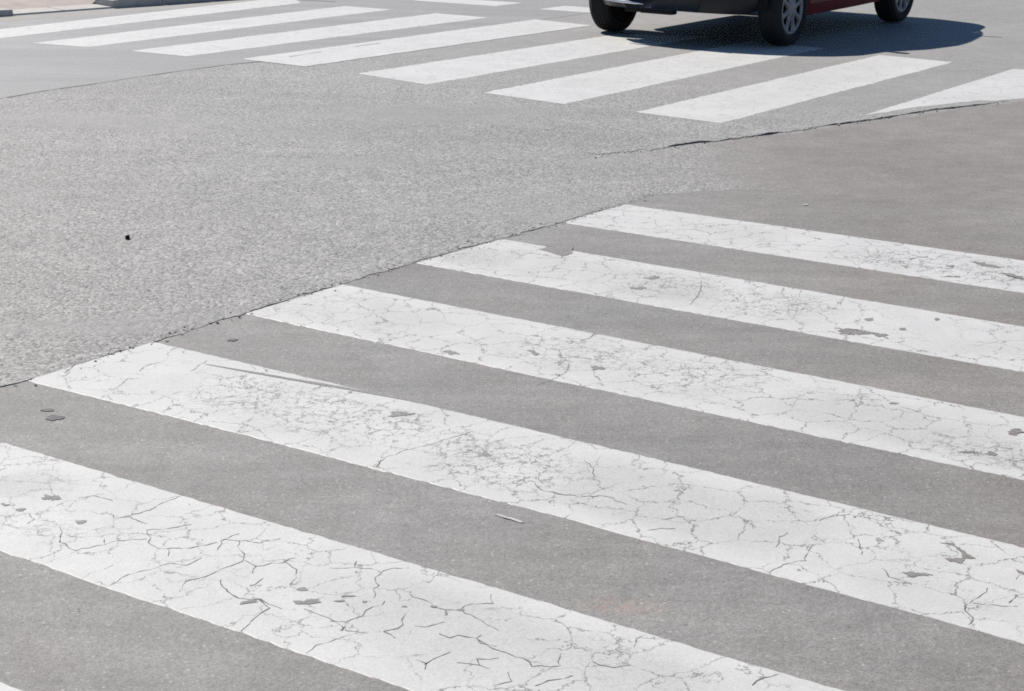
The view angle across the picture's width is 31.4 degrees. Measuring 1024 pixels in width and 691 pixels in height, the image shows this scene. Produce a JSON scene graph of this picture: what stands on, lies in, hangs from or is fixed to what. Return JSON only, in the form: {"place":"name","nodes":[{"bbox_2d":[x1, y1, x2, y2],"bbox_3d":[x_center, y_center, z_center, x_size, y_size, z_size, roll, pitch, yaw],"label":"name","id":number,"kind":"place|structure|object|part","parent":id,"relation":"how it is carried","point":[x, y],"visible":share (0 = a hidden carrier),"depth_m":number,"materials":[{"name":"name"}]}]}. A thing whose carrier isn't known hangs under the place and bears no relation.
{"place":"outdoors","nodes":[
{"label":"outdoors","id":0,"kind":"place"},
{"bbox_2d":[0,0,94,9],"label":"pavement","id":1,"kind":"structure","parent":0,"point":[16,4],"depth_m":16.71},
{"bbox_2d":[0,0,588,98],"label":"road","id":2,"kind":"structure","parent":0,"point":[28,64],"depth_m":14.55,"materials":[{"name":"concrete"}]},
{"bbox_2d":[0,0,255,21],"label":"road edge","id":3,"kind":"object","parent":2,"relation":"on","point":[89,12],"visible":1,"depth_m":16.51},
{"bbox_2d":[0,0,299,37],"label":"crosswalk stripe","id":4,"kind":"object","parent":2,"relation":"on","point":[81,24],"visible":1,"depth_m":15.95,"materials":[{"name":"paint"}]},
{"bbox_2d":[10,43,377,96],"bbox_3d":[-6.569,-0.216,6.593,0.104,0.002,20.016,11,19,32],"label":"road seam","id":5,"kind":"object","parent":2,"relation":"on","point":[168,72],"visible":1,"depth_m":12.61,"materials":[{"name":"grey asphalt"}]},
{"bbox_2d":[35,6,391,46],"bbox_3d":[-2.424,-2.739,15.539,0.542,0.001,3.922,11,19,32],"label":"crosswalk stripe","id":6,"kind":"object","parent":2,"relation":"on","point":[141,35],"visible":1,"depth_m":15.33,"materials":[{"name":"paint"}]},
{"bbox_2d":[135,13,487,55],"bbox_3d":[-1.550,-2.588,15.063,0.588,0.001,3.807,12,19,34],"label":"crosswalk stripe","id":7,"kind":"object","parent":2,"relation":"on","point":[223,45],"visible":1,"depth_m":14.87,"materials":[{"name":"paint"}]},
{"bbox_2d":[245,19,591,66],"bbox_3d":[-0.632,-2.457,14.656,0.662,0.001,3.762,12,20,34],"label":"crosswalk stripe","id":8,"kind":"object","parent":2,"relation":"on","point":[326,55],"visible":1,"depth_m":14.45,"materials":[{"name":"paint"}]},
{"bbox_2d":[418,0,518,5],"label":"give way dash","id":9,"kind":"object","parent":2,"relation":"on","point":[487,2],"visible":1,"depth_m":17.76,"materials":[{"name":"paint"}]},
{"bbox_2d":[543,6,589,12],"bbox_3d":[0.716,-3.173,17.202,0.799,0.001,0.431,10,18,28],"label":"give way dash","id":10,"kind":"object","parent":2,"relation":"on","point":[574,8],"visible":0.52,"depth_m":17.26,"materials":[{"name":"paint"}]},
{"bbox_2d":[0,189,1023,690],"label":"side road","id":11,"kind":"structure","parent":0,"point":[52,637],"depth_m":5.00,"materials":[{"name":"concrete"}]},
{"bbox_2d":[0,8,12,16],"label":"kerb","id":12,"kind":"structure","parent":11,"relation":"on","point":[5,12],"depth_m":15.94,"materials":[{"name":"concrete"}]},
{"bbox_2d":[0,682,21,690],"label":"crosswalk stripe","id":13,"kind":"object","parent":11,"relation":"on","point":[4,687],"visible":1,"depth_m":3.72,"materials":[{"name":"paint"}]},
{"bbox_2d":[40,408,53,411],"bbox_3d":[-1.394,0.193,5.458,0.036,0.002,0.033,-9,19,-31],"label":"tar spot","id":14,"kind":"object","parent":11,"relation":"on","point":[48,409],"visible":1,"depth_m":5.46,"materials":[{"name":"grey asphalt"}]},
{"bbox_2d":[46,415,64,420],"bbox_3d":[-1.355,0.214,5.388,0.054,0.002,0.050,6,17,19],"label":"tar spot","id":15,"kind":"object","parent":11,"relation":"on","point":[53,417],"visible":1,"depth_m":5.39,"materials":[{"name":"grey asphalt"}]},
{"bbox_2d":[162,0,208,4],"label":"kerb","id":16,"kind":"structure","parent":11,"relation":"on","point":[164,2],"depth_m":17.22,"materials":[{"name":"concrete"}]},
{"bbox_2d":[0,442,843,690],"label":"crosswalk stripe","id":17,"kind":"object","parent":11,"relation":"on","point":[409,626],"visible":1,"depth_m":4.17,"materials":[{"name":"paint"}]},
{"bbox_2d":[494,514,522,522],"bbox_3d":[-0.007,0.442,4.664,0.094,0.003,0.014,12,19,33],"label":"paper scrap","id":18,"kind":"object","parent":11,"relation":"on","point":[511,518],"visible":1,"depth_m":4.66,"materials":[{"name":"white paper"}]},
{"bbox_2d":[28,342,1023,643],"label":"crosswalk stripe","id":19,"kind":"object","parent":11,"relation":"on","point":[952,576],"visible":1,"depth_m":4.91,"materials":[{"name":"paint"}]},
{"bbox_2d":[246,284,1023,479],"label":"crosswalk stripe","id":20,"kind":"object","parent":11,"relation":"on","point":[982,440],"visible":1,"depth_m":5.86,"materials":[{"name":"paint"}]},
{"bbox_2d":[417,239,1023,371],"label":"crosswalk stripe","id":21,"kind":"object","parent":11,"relation":"on","point":[932,333],"visible":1,"depth_m":6.81,"materials":[{"name":"paint"}]},
{"bbox_2d":[563,204,1023,292],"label":"crosswalk stripe","id":22,"kind":"object","parent":11,"relation":"on","point":[1000,273],"visible":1,"depth_m":7.72,"materials":[{"name":"paint"}]},
{"bbox_2d":[0,0,1023,386],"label":"road","id":23,"kind":"structure","parent":0,"point":[218,192],"depth_m":9.55,"materials":[{"name":"grey asphalt"}]},
{"bbox_2d":[11,101,1007,622],"bbox_3d":[0.723,-0.516,8.004,4.348,0.013,8.423,2,16,4],"label":"grit","id":24,"kind":"object","parent":23,"relation":"on","point":[405,263],"visible":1,"depth_m":7.38,"materials":[{"name":"gravel"}]},
{"bbox_2d":[358,34,707,84],"bbox_3d":[0.262,-2.230,13.920,0.712,0.001,3.837,12,20,34],"label":"crosswalk stripe","id":25,"kind":"object","parent":23,"relation":"on","point":[451,69],"visible":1,"depth_m":13.61,"materials":[{"name":"paint"}]},
{"bbox_2d":[484,41,821,103],"bbox_3d":[1.147,-2.012,13.212,0.707,0.001,3.918,11,19,33],"label":"crosswalk stripe","id":26,"kind":"object","parent":23,"relation":"on","point":[589,85],"visible":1,"depth_m":12.94,"materials":[{"name":"paint"}]},
{"bbox_2d":[589,0,913,45],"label":"hatchback car","id":27,"kind":"object","parent":23,"relation":"on","point":[781,22],"visible":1,"depth_m":14.61,"materials":[{"name":"metal"}]},
{"bbox_3d":[2.872,-3.272,15.449,0.050,0.623,1.530,11,19,32],"label":"door","id":28,"kind":"part","parent":27,"relation":"part of","materials":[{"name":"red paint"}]},
{"bbox_2d":[579,100,1002,153],"bbox_3d":[1.808,-1.326,10.847,3.530,0.013,0.245,-12,20,-37],"label":"road joint","id":29,"kind":"object","parent":23,"relation":"on","point":[801,126],"visible":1,"depth_m":10.64,"materials":[{"name":"concrete"}]},
{"bbox_2d":[637,55,951,122],"bbox_3d":[2.050,-1.791,12.492,0.638,0.001,3.764,11,19,33],"label":"crosswalk stripe","id":30,"kind":"object","parent":23,"relation":"on","point":[735,104],"visible":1,"depth_m":12.22,"materials":[{"name":"paint"}]},
{"bbox_2d":[866,69,1023,114],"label":"crosswalk stripe","id":31,"kind":"object","parent":23,"relation":"on","point":[1007,85],"visible":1,"depth_m":12.22,"materials":[{"name":"paint"}]},
{"label":"ground","id":32,"kind":"structure","parent":0,"visible":0},
{"bbox_2d":[12,7,64,15],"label":"kerb","id":33,"kind":"structure","parent":32,"relation":"on","point":[29,11],"depth_m":16.25,"materials":[{"name":"concrete"}]},
{"bbox_2d":[48,4,111,11],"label":"kerb","id":34,"kind":"structure","parent":32,"relation":"on","point":[81,7],"depth_m":16.59,"materials":[{"name":"concrete"}]},
{"bbox_2d":[95,0,161,7],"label":"kerb","id":35,"kind":"structure","parent":32,"relation":"on","point":[122,3],"depth_m":16.84,"materials":[{"name":"concrete"}]}
]}

